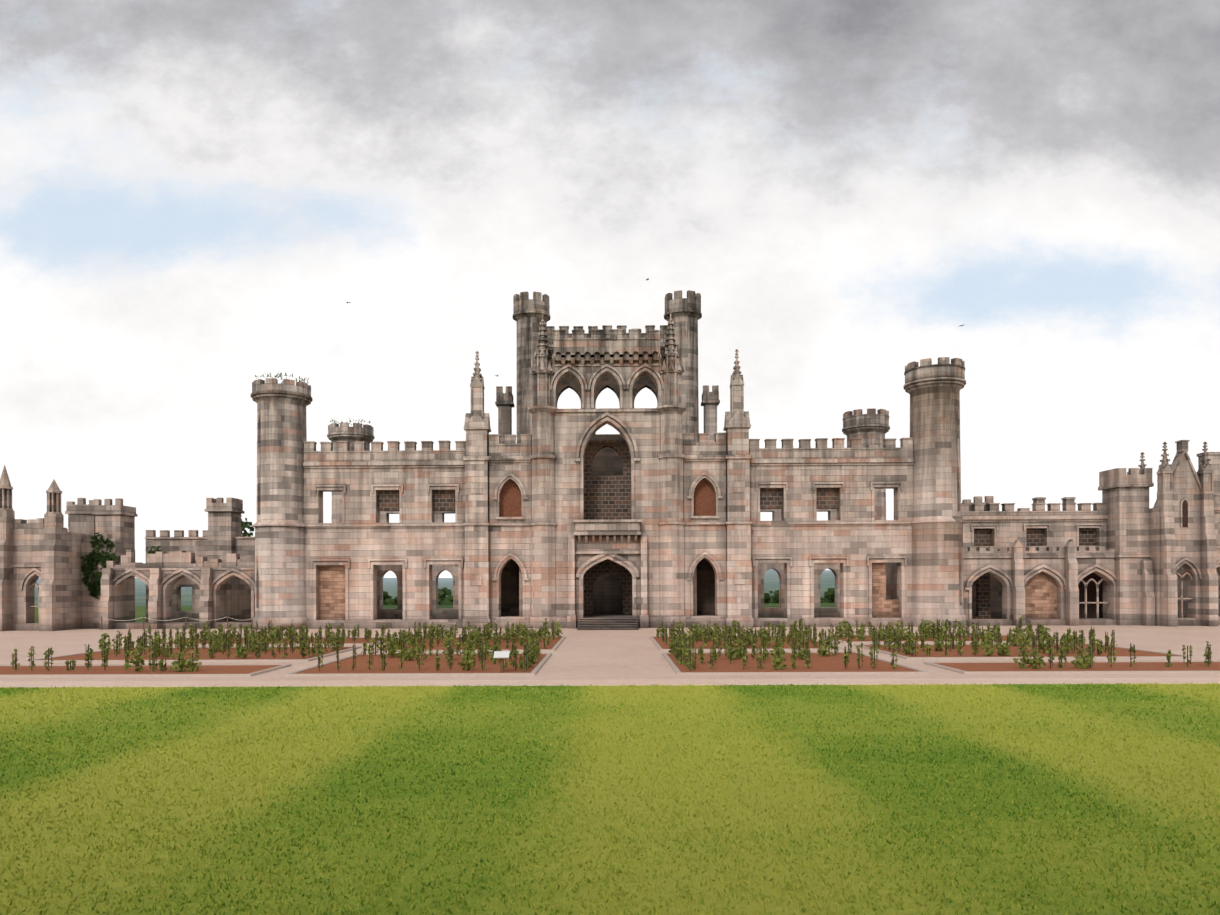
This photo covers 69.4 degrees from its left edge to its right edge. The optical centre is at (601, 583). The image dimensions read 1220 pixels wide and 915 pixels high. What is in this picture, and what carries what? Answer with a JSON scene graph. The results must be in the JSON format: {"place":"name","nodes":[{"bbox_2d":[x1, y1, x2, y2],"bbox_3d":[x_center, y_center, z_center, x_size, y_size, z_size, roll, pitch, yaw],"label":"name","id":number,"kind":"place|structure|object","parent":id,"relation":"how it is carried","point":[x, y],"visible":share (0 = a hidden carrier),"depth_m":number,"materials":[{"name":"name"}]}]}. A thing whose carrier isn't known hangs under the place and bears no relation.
{"place":"outdoors","nodes":[
{"label":"outdoors","id":0,"kind":"place"},
{"bbox_2d":[251,378,312,629],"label":"castle tower","id":1,"kind":"structure","parent":0,"point":[280,567],"depth_m":61.88,"materials":[{"name":"beige stone"}]},
{"bbox_2d":[327,423,374,522],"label":"castle tower","id":2,"kind":"structure","parent":0,"point":[356,432],"depth_m":78.80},
{"bbox_2d":[35,569,834,628],"bbox_3d":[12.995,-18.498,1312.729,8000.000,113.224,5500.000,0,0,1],"label":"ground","id":3,"kind":"structure","parent":0,"point":[771,579],"depth_m":1694.67,"materials":[{"name":"green plant"}]},
{"bbox_2d":[0,465,254,630],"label":"left castle wing","id":4,"kind":"structure","parent":3,"relation":"on","point":[213,567],"depth_m":63.88,"materials":[{"name":"beige stone"}]},
{"bbox_2d":[80,532,161,598],"bbox_3d":[-35.181,-1.302,64.413,6.196,4.877,1.012,0,0,1],"label":"ivy","id":5,"kind":"object","parent":4,"relation":"attached to","point":[93,589],"visible":0.83,"depth_m":64.62,"materials":[{"name":"green plant"}]},
{"bbox_2d":[102,617,252,620],"bbox_3d":[-29.965,2.528,62.599,11.112,0.283,0.034,0,0,1],"label":"rope barrier","id":6,"kind":"object","parent":3,"relation":"on","point":[168,620],"visible":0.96,"depth_m":62.59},
{"bbox_2d":[550,329,663,627],"bbox_3d":[0.445,-7.234,62.718,8.128,21.204,2.150,0,0,1],"label":"central gatehouse","id":7,"kind":"object","parent":3,"relation":"on","point":[583,546],"visible":0.98,"depth_m":62.41,"materials":[{"name":"beige stone"}]},
{"bbox_2d":[495,290,719,615],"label":"central towers","id":8,"kind":"structure","parent":3,"relation":"on","point":[685,313],"depth_m":78.65,"materials":[{"name":"grey stone"}]},
{"bbox_2d":[577,615,638,628],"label":"entrance steps","id":9,"kind":"structure","parent":3,"relation":"on","point":[609,617],"depth_m":61.19,"materials":[{"name":"grey stone"}]},
{"bbox_2d":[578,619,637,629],"bbox_3d":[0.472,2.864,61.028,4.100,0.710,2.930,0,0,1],"label":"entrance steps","id":10,"kind":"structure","parent":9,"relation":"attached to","point":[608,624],"depth_m":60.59,"materials":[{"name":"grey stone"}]},
{"bbox_2d":[584,559,631,615],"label":"entrance archway","id":11,"kind":"object","parent":3,"relation":"on","point":[594,573],"visible":0.29,"depth_m":67.39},
{"bbox_2d":[303,433,913,628],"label":"castle walls","id":12,"kind":"structure","parent":3,"relation":"on","point":[418,549],"depth_m":62.66,"materials":[{"name":"beige stone"}]},
{"bbox_2d":[255,373,370,425],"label":"grass tufts","id":13,"kind":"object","parent":12,"relation":"on","point":[302,380],"depth_m":63.42,"materials":[{"name":"green plant"}]},
{"bbox_2d":[500,479,714,516],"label":"blind arched windows","id":14,"kind":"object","parent":12,"relation":"in","point":[511,502],"visible":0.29,"depth_m":63.20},
{"bbox_2d":[29,572,1219,622],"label":"castle wing tracery","id":15,"kind":"object","parent":12,"relation":"attached to","point":[1181,598],"visible":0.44,"depth_m":62.05,"materials":[{"name":"stone"}]},
{"bbox_2d":[463,314,753,628],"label":"buttresses","id":16,"kind":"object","parent":3,"relation":"on","point":[671,455],"visible":0.92,"depth_m":62.07,"materials":[{"name":"beige stone"}]},
{"bbox_2d":[961,440,1219,626],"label":"right castle wing","id":17,"kind":"structure","parent":3,"relation":"on","point":[1138,556],"depth_m":62.65,"materials":[{"name":"beige stone"}]},
{"bbox_2d":[972,528,1095,618],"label":"interior wall","id":18,"kind":"structure","parent":17,"relation":"in","point":[1035,537],"depth_m":64.86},
{"bbox_2d":[1025,572,1056,618],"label":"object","id":19,"kind":"object","parent":17,"relation":"in","point":[1040,595],"visible":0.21,"depth_m":63.73,"materials":[{"name":"beige stone"}]},
{"bbox_2d":[1078,500,1187,618],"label":"windows","id":20,"kind":"structure","parent":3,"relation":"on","point":[1091,597],"depth_m":66.22,"materials":[{"name":"black glass"}]},
{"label":"tree trunks","id":21,"kind":"object","parent":3,"relation":"on","visible":0},
{"bbox_2d":[241,516,834,604],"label":"trees","id":22,"kind":"object","parent":21,"relation":"on","point":[445,597],"visible":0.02,"depth_m":205.20,"materials":[{"name":"green plant"}]},
{"bbox_2d":[549,349,664,614],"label":"castle tower wall","id":23,"kind":"structure","parent":0,"point":[607,589],"depth_m":79.49,"materials":[{"name":"grey stone"}]},
{"bbox_2d":[377,440,838,519],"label":"interior wall","id":24,"kind":"structure","parent":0,"point":[607,497],"depth_m":65.38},
{"bbox_2d":[501,558,714,615],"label":"doorways","id":25,"kind":"structure","parent":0,"point":[510,589],"depth_m":66.06,"materials":[{"name":"black"}]},
{"bbox_2d":[318,563,898,619],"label":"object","id":26,"kind":"object","parent":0,"point":[331,592],"visible":0.76,"depth_m":63.44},
{"bbox_2d":[0,682,1219,914],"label":"lawn","id":27,"kind":"structure","parent":0,"point":[510,890],"depth_m":12.45,"materials":[{"name":"green plant"}]},
{"bbox_2d":[0,625,1219,681],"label":"forecourt gravel","id":28,"kind":"structure","parent":0,"point":[577,654],"depth_m":39.63,"materials":[{"name":"beige gravel"}]},
{"bbox_2d":[101,616,227,629],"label":"barrier posts","id":29,"kind":"object","parent":28,"relation":"on","point":[143,622],"visible":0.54,"depth_m":62.59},
{"bbox_2d":[0,635,1219,676],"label":"flower bed edging","id":30,"kind":"object","parent":28,"relation":"on","point":[537,668],"visible":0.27,"depth_m":32.34,"materials":[{"name":"grey stone"}]},
{"bbox_2d":[0,635,1219,674],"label":"parterre soil beds","id":31,"kind":"object","parent":28,"relation":"on","point":[829,663],"visible":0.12,"depth_m":33.80,"materials":[{"name":"brown soil"}]},
{"bbox_2d":[500,658,503,672],"bbox_3d":[-3.482,2.876,30.921,0.100,0.620,0.100,0,0,1],"label":"sign post","id":32,"kind":"object","parent":31,"relation":"in","point":[501,665],"visible":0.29,"depth_m":30.87,"materials":[{"name":"brown wood"}]},
{"bbox_2d":[493,651,509,657],"bbox_3d":[-3.484,2.506,30.861,0.540,0.220,0.296,0,0,1],"label":"sign plate","id":33,"kind":"object","parent":32,"relation":"on","point":[501,654],"visible":1,"depth_m":30.85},
{"bbox_2d":[10,616,1212,671],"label":"shrubs","id":34,"kind":"object","parent":28,"relation":"on","point":[736,653],"depth_m":38.53,"materials":[{"name":"green plant"}]},
{"bbox_2d":[0,678,1219,687],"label":"path paving","id":35,"kind":"structure","parent":0,"point":[642,682],"depth_m":28.05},
{"bbox_2d":[0,0,1219,577],"label":"sky","id":36,"kind":"structure","parent":0,"point":[195,195],"materials":[{"name":"white"}]},
{"bbox_2d":[842,408,889,519],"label":"castle tower","id":37,"kind":"structure","parent":0,"point":[871,427],"depth_m":78.29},
{"bbox_2d":[903,357,965,626],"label":"castle tower","id":38,"kind":"structure","parent":0,"point":[937,521],"depth_m":61.41,"materials":[{"name":"beige stone"}]}
]}

